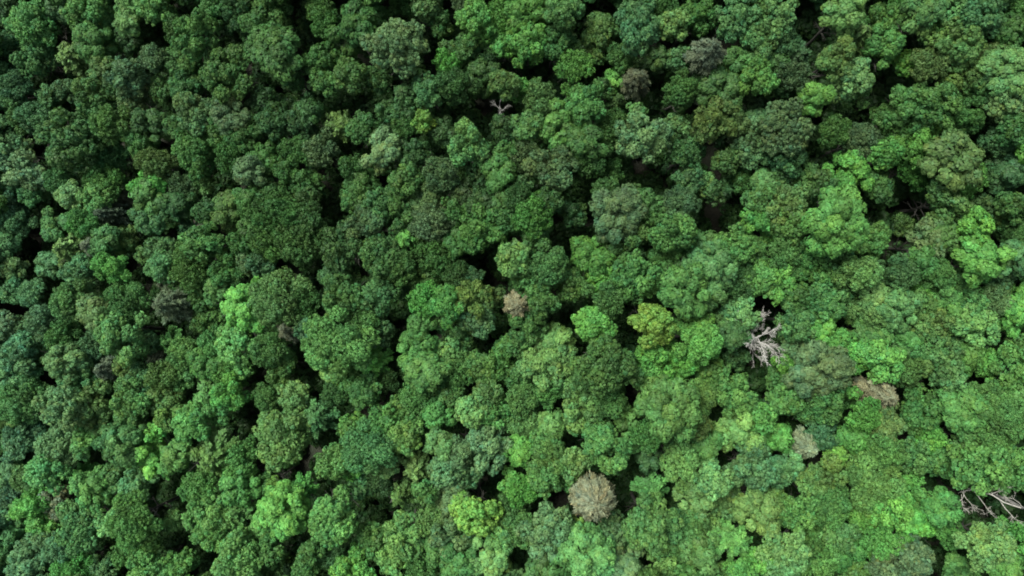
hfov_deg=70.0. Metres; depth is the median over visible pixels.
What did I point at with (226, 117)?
broadleaf tree
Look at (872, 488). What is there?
broadleaf tree
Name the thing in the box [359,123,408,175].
broadleaf tree
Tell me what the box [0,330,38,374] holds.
broadleaf tree
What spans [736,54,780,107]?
broadleaf tree
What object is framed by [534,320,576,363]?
broadleaf tree
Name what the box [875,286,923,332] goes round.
broadleaf tree
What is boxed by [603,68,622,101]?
broadleaf tree
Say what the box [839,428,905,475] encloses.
broadleaf tree
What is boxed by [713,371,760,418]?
broadleaf tree
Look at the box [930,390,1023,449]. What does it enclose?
broadleaf tree
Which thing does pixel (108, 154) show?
broadleaf tree
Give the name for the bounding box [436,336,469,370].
broadleaf tree
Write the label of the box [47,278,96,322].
broadleaf tree
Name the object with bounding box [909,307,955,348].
broadleaf tree
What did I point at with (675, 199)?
broadleaf tree
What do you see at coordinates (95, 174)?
broadleaf tree
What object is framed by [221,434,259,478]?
broadleaf tree
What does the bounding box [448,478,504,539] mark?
broadleaf tree
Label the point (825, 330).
broadleaf tree
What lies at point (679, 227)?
broadleaf tree
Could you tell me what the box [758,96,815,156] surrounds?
broadleaf tree
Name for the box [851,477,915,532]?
broadleaf tree
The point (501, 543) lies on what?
broadleaf tree
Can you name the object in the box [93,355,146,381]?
conifer tree
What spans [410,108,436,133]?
broadleaf tree
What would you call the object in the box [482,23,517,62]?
broadleaf tree
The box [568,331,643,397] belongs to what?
broadleaf tree
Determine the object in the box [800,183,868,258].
broadleaf tree
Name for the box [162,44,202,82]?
broadleaf tree
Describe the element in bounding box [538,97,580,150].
broadleaf tree
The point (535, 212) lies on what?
broadleaf tree
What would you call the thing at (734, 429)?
broadleaf tree
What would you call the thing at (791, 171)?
broadleaf tree
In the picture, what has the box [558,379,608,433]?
broadleaf tree
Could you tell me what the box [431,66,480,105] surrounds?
broadleaf tree
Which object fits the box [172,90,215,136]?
broadleaf tree
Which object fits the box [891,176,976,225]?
broadleaf tree
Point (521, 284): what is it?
broadleaf tree
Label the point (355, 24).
broadleaf tree
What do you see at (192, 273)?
broadleaf tree
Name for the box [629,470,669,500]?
broadleaf tree
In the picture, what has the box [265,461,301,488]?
broadleaf tree
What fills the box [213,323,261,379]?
broadleaf tree
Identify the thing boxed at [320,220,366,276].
broadleaf tree
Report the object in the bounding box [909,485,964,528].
broadleaf tree
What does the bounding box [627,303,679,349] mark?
broadleaf tree
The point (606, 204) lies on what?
broadleaf tree
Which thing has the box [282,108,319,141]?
broadleaf tree
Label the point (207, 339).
broadleaf tree
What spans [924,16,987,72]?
broadleaf tree
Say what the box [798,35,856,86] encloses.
broadleaf tree
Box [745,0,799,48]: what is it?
broadleaf tree
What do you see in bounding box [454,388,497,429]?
broadleaf tree
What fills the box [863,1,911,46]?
broadleaf tree
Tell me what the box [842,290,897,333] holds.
broadleaf tree
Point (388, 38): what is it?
broadleaf tree
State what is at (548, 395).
broadleaf tree
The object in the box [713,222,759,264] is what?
broadleaf tree
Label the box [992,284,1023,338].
broadleaf tree
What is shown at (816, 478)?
broadleaf tree
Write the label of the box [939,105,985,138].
broadleaf tree
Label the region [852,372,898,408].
conifer tree
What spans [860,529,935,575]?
broadleaf tree
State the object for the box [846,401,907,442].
broadleaf tree
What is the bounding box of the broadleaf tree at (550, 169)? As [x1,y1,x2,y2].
[520,144,579,190]
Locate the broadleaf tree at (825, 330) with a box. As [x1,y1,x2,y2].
[804,311,839,348]
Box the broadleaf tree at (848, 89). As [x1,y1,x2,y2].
[820,56,874,103]
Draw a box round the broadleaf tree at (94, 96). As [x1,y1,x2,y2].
[70,77,129,118]
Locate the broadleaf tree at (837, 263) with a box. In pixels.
[811,243,854,277]
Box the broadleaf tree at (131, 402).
[109,377,152,417]
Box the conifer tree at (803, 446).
[788,425,818,461]
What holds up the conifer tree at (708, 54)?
on the ground
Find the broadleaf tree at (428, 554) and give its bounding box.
[410,537,450,572]
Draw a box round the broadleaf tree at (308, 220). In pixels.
[286,199,327,251]
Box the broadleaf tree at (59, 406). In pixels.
[31,384,88,432]
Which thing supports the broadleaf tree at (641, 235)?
on the ground
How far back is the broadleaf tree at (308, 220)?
108.32 m
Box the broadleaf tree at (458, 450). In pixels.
[444,429,476,468]
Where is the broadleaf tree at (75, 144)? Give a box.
[33,106,117,171]
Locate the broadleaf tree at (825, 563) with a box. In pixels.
[786,529,844,575]
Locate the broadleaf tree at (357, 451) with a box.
[339,416,397,475]
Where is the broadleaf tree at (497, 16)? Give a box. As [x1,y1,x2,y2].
[488,0,511,32]
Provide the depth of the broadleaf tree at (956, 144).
99.15 m
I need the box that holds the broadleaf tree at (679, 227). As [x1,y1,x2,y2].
[644,211,697,255]
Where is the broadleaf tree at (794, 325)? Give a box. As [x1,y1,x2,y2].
[762,302,816,342]
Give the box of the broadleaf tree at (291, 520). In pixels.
[251,474,314,542]
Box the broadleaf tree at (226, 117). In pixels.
[208,96,251,135]
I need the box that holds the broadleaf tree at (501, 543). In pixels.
[484,514,521,557]
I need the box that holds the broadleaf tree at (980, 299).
[940,271,990,320]
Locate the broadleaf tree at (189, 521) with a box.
[181,499,212,533]
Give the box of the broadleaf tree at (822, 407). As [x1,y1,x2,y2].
[790,379,844,425]
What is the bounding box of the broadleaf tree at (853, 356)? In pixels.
[845,341,881,375]
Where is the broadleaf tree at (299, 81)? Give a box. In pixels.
[269,65,309,94]
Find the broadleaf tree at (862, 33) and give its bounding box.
[835,22,872,57]
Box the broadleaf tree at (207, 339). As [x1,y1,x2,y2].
[197,323,228,357]
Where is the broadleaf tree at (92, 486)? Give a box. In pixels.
[67,464,126,515]
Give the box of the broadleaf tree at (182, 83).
[167,69,208,99]
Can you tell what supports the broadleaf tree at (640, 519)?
on the ground
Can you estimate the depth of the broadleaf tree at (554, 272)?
96.88 m
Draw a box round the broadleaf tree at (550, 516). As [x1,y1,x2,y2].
[513,499,574,554]
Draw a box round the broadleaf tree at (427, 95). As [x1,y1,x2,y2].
[411,71,441,110]
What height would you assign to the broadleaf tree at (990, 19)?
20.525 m
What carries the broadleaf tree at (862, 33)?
on the ground
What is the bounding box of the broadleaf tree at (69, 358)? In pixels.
[40,341,110,384]
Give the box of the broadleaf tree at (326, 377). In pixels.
[312,348,347,384]
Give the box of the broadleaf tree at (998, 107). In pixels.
[974,73,1023,123]
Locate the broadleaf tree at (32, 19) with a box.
[2,0,71,47]
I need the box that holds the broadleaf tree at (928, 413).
[891,382,946,436]
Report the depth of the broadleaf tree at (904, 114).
101.27 m
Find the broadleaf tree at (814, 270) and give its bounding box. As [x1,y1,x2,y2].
[789,245,836,283]
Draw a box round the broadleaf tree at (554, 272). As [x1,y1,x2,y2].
[526,238,568,285]
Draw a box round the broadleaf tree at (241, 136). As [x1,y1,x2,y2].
[223,125,261,156]
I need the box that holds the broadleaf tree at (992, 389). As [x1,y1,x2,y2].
[918,379,1009,408]
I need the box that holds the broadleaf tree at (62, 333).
[43,317,91,349]
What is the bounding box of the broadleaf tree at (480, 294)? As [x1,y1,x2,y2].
[451,279,494,320]
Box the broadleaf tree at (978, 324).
[942,302,1000,350]
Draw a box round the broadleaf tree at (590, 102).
[564,78,606,127]
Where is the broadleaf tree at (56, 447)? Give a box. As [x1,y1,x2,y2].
[32,423,77,471]
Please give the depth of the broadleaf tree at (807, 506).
99.31 m
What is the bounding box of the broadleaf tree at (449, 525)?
[428,511,480,557]
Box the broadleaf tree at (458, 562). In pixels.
[438,534,478,575]
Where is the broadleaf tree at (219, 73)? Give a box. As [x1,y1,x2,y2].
[197,43,264,104]
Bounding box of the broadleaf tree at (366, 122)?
[344,109,380,147]
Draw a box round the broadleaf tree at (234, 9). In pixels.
[216,0,253,38]
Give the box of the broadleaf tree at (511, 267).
[494,242,529,277]
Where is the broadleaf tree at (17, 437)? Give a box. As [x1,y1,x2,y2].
[0,417,47,463]
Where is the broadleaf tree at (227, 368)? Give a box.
[210,363,255,386]
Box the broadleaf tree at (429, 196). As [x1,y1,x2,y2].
[410,179,453,227]
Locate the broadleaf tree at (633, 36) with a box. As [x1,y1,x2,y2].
[613,0,660,57]
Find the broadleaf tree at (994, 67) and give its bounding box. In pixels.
[942,44,1023,101]
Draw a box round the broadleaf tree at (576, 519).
[572,512,588,529]
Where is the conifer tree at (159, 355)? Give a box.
[146,350,170,367]
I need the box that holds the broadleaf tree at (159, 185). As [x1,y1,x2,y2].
[125,168,167,198]
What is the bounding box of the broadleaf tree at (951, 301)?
[924,284,963,316]
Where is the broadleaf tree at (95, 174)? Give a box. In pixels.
[81,162,127,198]
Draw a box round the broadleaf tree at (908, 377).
[886,357,926,388]
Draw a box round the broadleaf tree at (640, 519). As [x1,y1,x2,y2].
[619,491,684,556]
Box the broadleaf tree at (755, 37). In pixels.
[739,20,783,69]
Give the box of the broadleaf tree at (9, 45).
[0,30,20,74]
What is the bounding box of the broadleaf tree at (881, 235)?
[851,218,892,260]
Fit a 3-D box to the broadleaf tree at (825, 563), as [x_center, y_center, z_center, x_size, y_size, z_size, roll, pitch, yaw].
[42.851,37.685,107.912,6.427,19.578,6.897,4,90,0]
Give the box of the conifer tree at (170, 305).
[151,284,193,324]
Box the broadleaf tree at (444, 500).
[433,479,470,516]
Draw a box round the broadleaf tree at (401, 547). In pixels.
[382,508,427,561]
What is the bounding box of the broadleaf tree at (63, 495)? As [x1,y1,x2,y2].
[35,484,77,520]
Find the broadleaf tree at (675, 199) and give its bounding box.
[658,185,701,218]
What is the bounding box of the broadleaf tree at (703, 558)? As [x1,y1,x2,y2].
[676,534,721,575]
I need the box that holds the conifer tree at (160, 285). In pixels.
[156,278,177,291]
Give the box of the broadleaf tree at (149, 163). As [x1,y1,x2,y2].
[131,146,182,183]
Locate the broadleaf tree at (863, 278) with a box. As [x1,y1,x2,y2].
[832,255,884,293]
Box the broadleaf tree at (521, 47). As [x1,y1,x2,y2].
[506,21,548,71]
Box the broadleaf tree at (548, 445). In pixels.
[526,428,576,474]
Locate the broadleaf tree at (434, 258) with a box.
[413,235,463,282]
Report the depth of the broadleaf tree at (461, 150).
99.43 m
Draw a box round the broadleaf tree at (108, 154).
[93,137,137,171]
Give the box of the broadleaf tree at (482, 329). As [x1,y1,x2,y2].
[456,301,495,339]
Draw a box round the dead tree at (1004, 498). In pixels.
[955,486,1023,525]
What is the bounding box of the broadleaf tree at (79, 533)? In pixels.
[54,505,109,558]
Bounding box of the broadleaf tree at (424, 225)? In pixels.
[407,200,457,247]
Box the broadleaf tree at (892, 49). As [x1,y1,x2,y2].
[853,22,906,70]
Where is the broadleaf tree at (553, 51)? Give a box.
[530,22,577,72]
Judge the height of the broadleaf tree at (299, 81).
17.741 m
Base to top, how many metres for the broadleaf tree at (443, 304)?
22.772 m
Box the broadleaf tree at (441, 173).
[422,153,460,193]
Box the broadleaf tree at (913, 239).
[884,216,958,258]
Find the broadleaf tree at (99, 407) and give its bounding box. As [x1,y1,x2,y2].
[73,378,112,429]
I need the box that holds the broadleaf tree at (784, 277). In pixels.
[759,258,796,306]
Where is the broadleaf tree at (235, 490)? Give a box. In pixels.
[218,460,265,508]
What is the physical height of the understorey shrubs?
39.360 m
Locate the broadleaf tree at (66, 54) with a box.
[55,40,101,77]
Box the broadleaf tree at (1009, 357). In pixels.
[984,340,1023,391]
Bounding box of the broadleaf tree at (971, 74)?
[930,59,984,94]
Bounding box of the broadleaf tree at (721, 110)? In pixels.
[688,95,744,144]
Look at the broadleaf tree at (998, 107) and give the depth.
99.29 m
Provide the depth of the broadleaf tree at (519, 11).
101.64 m
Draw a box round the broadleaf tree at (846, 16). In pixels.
[805,0,868,47]
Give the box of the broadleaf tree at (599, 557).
[553,521,616,575]
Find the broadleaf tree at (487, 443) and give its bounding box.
[465,422,513,476]
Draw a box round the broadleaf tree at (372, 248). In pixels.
[358,231,402,278]
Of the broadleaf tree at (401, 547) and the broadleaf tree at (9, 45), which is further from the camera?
the broadleaf tree at (9, 45)
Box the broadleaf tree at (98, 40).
[70,13,131,63]
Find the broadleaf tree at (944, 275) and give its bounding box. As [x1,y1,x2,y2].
[894,256,957,292]
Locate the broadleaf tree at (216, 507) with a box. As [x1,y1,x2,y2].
[190,491,232,531]
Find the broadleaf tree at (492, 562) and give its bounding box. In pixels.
[465,535,512,575]
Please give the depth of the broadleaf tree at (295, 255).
107.14 m
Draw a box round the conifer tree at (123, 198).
[117,188,134,207]
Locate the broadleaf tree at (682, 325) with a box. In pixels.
[674,312,716,344]
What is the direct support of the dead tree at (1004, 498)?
on the ground
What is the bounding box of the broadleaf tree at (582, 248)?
[570,235,616,276]
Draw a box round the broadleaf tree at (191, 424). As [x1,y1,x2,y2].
[171,400,216,447]
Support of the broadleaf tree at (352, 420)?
on the ground
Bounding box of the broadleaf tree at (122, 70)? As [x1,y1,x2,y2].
[102,55,169,99]
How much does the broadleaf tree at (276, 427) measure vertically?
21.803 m
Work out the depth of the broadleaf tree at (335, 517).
104.00 m
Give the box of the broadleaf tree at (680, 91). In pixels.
[659,68,697,114]
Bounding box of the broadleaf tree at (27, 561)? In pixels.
[3,531,64,575]
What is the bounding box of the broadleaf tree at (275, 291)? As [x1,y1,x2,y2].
[246,265,314,330]
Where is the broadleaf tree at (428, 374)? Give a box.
[403,353,452,393]
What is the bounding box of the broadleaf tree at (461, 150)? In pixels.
[447,116,491,167]
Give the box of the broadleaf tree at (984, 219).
[910,205,995,247]
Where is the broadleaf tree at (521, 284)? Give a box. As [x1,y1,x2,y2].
[510,259,538,291]
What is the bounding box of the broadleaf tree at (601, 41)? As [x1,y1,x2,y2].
[579,16,614,60]
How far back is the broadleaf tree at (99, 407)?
121.93 m
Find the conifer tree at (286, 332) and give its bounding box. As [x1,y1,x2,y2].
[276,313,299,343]
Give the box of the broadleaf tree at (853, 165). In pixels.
[822,149,874,195]
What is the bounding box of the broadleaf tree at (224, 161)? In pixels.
[213,140,243,177]
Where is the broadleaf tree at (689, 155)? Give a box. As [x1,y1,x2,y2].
[665,136,706,173]
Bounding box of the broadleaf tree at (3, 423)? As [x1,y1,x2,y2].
[0,409,33,428]
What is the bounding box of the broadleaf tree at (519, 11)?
[503,0,554,37]
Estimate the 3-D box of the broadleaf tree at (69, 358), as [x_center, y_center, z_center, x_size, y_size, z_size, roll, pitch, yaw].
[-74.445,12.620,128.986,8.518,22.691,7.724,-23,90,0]
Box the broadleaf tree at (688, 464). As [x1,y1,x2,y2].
[657,440,700,494]
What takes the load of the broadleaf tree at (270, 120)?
on the ground
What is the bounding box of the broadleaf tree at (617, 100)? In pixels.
[607,93,626,108]
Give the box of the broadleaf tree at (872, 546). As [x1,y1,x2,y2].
[842,513,910,561]
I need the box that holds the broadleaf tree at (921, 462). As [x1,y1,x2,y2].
[895,435,935,476]
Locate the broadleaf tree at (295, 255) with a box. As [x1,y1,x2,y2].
[272,223,323,270]
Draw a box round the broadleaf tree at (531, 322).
[507,310,549,344]
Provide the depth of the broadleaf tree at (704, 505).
101.59 m
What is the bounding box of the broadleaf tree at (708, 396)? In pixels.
[685,377,717,415]
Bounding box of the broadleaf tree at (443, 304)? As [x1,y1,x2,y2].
[428,283,465,329]
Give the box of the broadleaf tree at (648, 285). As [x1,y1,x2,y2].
[609,247,664,305]
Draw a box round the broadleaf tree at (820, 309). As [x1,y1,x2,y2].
[778,291,848,323]
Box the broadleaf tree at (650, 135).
[614,105,673,167]
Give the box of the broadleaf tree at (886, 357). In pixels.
[855,336,906,384]
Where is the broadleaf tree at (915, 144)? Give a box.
[867,127,937,170]
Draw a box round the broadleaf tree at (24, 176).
[0,149,61,192]
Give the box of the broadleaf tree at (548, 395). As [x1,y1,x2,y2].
[530,380,563,410]
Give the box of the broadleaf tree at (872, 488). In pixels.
[817,448,906,516]
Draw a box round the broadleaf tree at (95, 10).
[59,0,113,34]
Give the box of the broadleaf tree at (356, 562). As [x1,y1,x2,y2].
[333,541,376,575]
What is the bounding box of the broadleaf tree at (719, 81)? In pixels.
[695,66,743,109]
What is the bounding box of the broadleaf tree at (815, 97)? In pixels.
[779,81,836,121]
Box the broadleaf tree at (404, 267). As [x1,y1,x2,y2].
[382,248,421,288]
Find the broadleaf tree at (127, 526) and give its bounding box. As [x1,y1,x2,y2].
[103,489,179,550]
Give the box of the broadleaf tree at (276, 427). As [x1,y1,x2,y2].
[251,404,311,473]
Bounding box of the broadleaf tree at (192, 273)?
[167,235,216,293]
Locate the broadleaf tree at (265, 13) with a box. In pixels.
[251,0,294,29]
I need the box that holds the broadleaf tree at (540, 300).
[517,280,561,318]
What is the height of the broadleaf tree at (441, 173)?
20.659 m
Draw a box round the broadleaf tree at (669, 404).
[633,374,702,442]
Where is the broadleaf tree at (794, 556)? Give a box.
[752,522,812,575]
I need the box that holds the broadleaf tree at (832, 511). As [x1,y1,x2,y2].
[792,482,851,530]
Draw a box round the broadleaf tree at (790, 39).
[755,25,800,65]
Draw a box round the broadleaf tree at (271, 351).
[248,328,292,367]
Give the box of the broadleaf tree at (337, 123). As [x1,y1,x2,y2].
[323,109,363,143]
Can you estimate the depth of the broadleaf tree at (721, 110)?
98.19 m
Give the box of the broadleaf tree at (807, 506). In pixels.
[769,487,821,535]
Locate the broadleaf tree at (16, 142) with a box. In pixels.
[0,134,52,169]
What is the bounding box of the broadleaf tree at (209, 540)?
[188,515,229,553]
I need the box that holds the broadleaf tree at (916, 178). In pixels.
[888,157,931,192]
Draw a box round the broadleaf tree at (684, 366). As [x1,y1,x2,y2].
[660,340,699,384]
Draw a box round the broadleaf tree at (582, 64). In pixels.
[553,49,595,96]
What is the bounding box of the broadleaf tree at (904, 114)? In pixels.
[861,82,935,137]
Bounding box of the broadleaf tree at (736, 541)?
[707,514,752,561]
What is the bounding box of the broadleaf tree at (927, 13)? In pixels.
[896,0,949,40]
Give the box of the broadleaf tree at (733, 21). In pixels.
[711,0,763,43]
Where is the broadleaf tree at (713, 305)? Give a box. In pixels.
[695,288,728,316]
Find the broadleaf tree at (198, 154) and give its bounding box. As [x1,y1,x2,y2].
[171,127,224,181]
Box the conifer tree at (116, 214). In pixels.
[92,201,132,226]
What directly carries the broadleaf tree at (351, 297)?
on the ground
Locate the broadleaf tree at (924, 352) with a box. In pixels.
[889,329,949,378]
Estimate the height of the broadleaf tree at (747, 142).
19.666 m
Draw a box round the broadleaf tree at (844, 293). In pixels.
[807,272,857,310]
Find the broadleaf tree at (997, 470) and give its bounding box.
[903,436,1011,497]
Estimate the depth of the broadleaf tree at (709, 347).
98.11 m
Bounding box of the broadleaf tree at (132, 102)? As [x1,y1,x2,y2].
[116,82,156,116]
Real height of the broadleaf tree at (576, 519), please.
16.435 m
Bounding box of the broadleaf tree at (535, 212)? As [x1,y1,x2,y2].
[508,189,553,239]
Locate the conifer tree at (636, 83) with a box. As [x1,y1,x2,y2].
[620,68,650,101]
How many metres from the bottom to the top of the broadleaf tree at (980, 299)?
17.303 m
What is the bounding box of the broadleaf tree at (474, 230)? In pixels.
[458,202,511,255]
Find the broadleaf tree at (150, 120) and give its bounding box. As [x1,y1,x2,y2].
[129,107,174,143]
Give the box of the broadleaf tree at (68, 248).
[52,232,85,266]
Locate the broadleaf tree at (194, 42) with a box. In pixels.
[169,7,224,62]
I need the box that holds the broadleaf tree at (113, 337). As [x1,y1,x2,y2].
[90,304,165,368]
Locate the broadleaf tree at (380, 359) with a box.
[359,346,394,381]
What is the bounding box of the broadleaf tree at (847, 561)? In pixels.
[832,535,867,573]
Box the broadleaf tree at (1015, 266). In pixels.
[998,238,1023,279]
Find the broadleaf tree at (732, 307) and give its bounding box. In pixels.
[712,292,762,330]
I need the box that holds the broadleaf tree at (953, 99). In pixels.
[903,81,963,131]
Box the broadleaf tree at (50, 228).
[39,205,82,241]
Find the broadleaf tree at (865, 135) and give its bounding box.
[820,121,881,157]
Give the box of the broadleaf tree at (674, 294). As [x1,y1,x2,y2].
[657,257,710,321]
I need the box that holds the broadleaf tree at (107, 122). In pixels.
[88,103,166,145]
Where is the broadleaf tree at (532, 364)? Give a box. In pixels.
[515,341,563,394]
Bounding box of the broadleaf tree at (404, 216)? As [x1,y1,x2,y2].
[380,184,417,234]
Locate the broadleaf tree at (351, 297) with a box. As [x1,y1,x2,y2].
[321,271,364,321]
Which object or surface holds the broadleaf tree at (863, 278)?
on the ground
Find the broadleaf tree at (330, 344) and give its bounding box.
[300,305,380,375]
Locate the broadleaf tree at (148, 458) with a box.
[134,438,175,480]
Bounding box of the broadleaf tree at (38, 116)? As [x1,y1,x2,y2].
[12,101,77,145]
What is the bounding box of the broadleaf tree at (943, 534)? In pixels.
[926,515,964,550]
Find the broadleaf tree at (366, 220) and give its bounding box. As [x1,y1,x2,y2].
[343,202,387,239]
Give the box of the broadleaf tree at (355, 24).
[324,0,388,58]
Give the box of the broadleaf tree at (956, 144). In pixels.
[900,127,984,191]
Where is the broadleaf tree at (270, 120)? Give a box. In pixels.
[254,110,296,140]
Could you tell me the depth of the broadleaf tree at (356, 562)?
106.97 m
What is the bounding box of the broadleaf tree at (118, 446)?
[91,424,157,470]
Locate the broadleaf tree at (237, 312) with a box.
[217,283,264,333]
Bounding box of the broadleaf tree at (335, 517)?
[307,484,360,550]
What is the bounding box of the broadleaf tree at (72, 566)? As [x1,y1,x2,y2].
[48,536,111,575]
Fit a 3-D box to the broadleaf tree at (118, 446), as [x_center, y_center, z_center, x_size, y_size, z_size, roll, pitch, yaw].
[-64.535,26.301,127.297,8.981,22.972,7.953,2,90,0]
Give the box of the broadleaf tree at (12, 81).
[0,68,36,104]
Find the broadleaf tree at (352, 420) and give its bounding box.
[336,410,371,444]
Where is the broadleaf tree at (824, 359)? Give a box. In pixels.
[774,339,856,402]
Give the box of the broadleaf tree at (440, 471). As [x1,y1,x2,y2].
[426,455,472,491]
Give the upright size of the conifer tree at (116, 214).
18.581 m
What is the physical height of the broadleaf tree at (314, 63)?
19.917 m
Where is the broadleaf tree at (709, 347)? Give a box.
[672,317,723,365]
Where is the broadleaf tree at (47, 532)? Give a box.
[40,525,57,543]
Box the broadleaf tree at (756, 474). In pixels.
[721,438,780,491]
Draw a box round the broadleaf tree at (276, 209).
[236,187,312,236]
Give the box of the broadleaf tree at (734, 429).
[711,410,766,452]
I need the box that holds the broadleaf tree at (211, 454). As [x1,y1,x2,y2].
[189,424,241,476]
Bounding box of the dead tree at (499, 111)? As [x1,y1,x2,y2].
[491,100,511,113]
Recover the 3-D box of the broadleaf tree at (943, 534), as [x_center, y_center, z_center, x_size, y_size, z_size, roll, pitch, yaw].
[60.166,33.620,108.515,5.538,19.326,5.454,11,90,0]
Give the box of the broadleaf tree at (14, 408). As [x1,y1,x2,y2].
[0,375,49,425]
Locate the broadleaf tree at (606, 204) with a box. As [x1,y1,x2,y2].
[588,182,648,244]
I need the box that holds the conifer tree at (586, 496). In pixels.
[568,470,617,522]
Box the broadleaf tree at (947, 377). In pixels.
[906,341,968,392]
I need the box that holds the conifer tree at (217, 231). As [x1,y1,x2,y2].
[199,223,221,233]
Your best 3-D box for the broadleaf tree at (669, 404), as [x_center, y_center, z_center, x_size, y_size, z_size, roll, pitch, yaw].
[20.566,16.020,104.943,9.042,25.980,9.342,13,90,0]
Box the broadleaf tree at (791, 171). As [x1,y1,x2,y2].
[760,148,807,185]
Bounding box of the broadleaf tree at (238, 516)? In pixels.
[225,498,259,530]
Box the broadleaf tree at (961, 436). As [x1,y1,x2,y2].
[939,418,995,460]
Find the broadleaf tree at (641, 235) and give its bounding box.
[604,211,651,259]
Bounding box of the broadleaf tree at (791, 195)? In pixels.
[762,175,808,230]
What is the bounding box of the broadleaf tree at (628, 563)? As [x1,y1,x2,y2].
[604,543,649,575]
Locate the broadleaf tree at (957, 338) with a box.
[944,331,965,366]
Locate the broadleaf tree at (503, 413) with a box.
[478,393,512,432]
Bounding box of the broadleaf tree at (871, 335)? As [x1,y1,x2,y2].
[835,312,905,355]
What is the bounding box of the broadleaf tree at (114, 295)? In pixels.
[100,280,154,326]
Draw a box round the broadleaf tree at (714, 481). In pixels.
[688,458,734,501]
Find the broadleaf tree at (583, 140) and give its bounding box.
[560,116,609,160]
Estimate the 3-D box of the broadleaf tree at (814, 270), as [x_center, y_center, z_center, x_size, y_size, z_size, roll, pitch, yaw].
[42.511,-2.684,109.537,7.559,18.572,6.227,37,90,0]
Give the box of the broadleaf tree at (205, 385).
[193,378,249,407]
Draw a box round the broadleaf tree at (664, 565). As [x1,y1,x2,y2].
[646,542,690,575]
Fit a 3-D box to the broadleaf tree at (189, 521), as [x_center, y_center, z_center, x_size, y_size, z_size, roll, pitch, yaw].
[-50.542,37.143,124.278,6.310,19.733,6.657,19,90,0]
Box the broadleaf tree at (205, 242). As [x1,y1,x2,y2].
[177,220,229,262]
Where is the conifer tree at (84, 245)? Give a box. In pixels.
[79,236,111,258]
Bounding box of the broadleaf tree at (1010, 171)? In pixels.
[982,149,1023,194]
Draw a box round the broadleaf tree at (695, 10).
[669,0,717,48]
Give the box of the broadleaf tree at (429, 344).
[396,330,441,373]
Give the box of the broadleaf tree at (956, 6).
[915,0,975,35]
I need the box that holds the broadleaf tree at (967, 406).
[923,385,994,432]
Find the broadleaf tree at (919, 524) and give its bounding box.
[877,505,936,544]
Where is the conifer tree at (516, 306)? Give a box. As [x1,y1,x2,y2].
[502,289,531,317]
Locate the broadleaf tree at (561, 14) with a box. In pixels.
[538,0,585,41]
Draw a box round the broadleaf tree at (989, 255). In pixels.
[946,237,1017,287]
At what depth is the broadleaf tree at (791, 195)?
99.99 m
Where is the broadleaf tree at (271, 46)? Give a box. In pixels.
[242,20,306,84]
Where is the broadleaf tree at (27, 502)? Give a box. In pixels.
[8,485,65,520]
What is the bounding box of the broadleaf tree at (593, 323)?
[570,302,617,345]
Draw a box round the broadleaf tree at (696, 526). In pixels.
[676,509,722,556]
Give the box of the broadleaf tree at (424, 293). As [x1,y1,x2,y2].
[405,279,439,319]
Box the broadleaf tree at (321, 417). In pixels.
[298,398,340,439]
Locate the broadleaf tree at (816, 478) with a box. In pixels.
[775,450,848,502]
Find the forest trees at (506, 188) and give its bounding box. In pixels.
[0,0,1023,575]
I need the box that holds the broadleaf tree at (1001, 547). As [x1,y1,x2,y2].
[951,519,1017,572]
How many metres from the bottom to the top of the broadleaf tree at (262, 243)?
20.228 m
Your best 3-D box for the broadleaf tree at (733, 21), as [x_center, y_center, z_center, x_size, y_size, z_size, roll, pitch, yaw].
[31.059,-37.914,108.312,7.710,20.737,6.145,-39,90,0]
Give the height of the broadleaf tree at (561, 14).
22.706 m
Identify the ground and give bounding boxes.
[0,0,1023,575]
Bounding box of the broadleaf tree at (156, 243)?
[142,235,178,266]
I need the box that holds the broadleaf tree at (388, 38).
[359,17,430,80]
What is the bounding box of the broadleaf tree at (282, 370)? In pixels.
[261,348,304,387]
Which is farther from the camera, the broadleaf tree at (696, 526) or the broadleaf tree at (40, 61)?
the broadleaf tree at (40, 61)
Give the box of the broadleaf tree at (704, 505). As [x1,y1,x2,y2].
[672,477,718,521]
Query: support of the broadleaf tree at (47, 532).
on the ground
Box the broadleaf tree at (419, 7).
[408,0,443,32]
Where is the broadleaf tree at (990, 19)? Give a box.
[933,0,1012,42]
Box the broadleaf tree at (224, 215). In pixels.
[210,189,241,234]
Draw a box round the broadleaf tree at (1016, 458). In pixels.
[945,435,1023,487]
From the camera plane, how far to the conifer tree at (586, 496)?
97.16 m
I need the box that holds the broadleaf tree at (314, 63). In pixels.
[301,40,340,80]
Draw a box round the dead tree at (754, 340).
[719,309,786,366]
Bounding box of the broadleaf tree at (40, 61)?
[8,38,64,79]
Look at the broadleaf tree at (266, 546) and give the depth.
112.37 m
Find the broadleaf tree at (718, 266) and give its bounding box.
[675,234,739,301]
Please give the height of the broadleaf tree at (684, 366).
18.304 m
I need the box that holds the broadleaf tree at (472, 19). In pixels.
[454,0,496,47]
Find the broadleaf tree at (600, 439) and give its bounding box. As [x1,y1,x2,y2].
[566,417,634,475]
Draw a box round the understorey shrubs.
[0,0,1023,575]
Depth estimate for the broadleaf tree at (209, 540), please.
114.09 m
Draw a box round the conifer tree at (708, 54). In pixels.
[682,37,727,77]
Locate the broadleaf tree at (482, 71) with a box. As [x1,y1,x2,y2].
[463,56,500,100]
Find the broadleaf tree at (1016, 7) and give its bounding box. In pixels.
[1000,0,1023,16]
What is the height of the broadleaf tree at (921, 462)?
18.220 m
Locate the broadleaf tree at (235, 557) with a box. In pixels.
[209,528,266,575]
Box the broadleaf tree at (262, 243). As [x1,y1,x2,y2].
[247,221,286,262]
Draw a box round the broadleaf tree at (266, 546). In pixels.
[255,531,292,571]
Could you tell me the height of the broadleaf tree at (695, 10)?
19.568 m
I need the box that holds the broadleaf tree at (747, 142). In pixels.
[714,114,771,169]
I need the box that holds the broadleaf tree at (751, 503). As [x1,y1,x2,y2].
[731,486,782,535]
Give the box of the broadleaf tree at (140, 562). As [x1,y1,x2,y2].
[125,539,183,575]

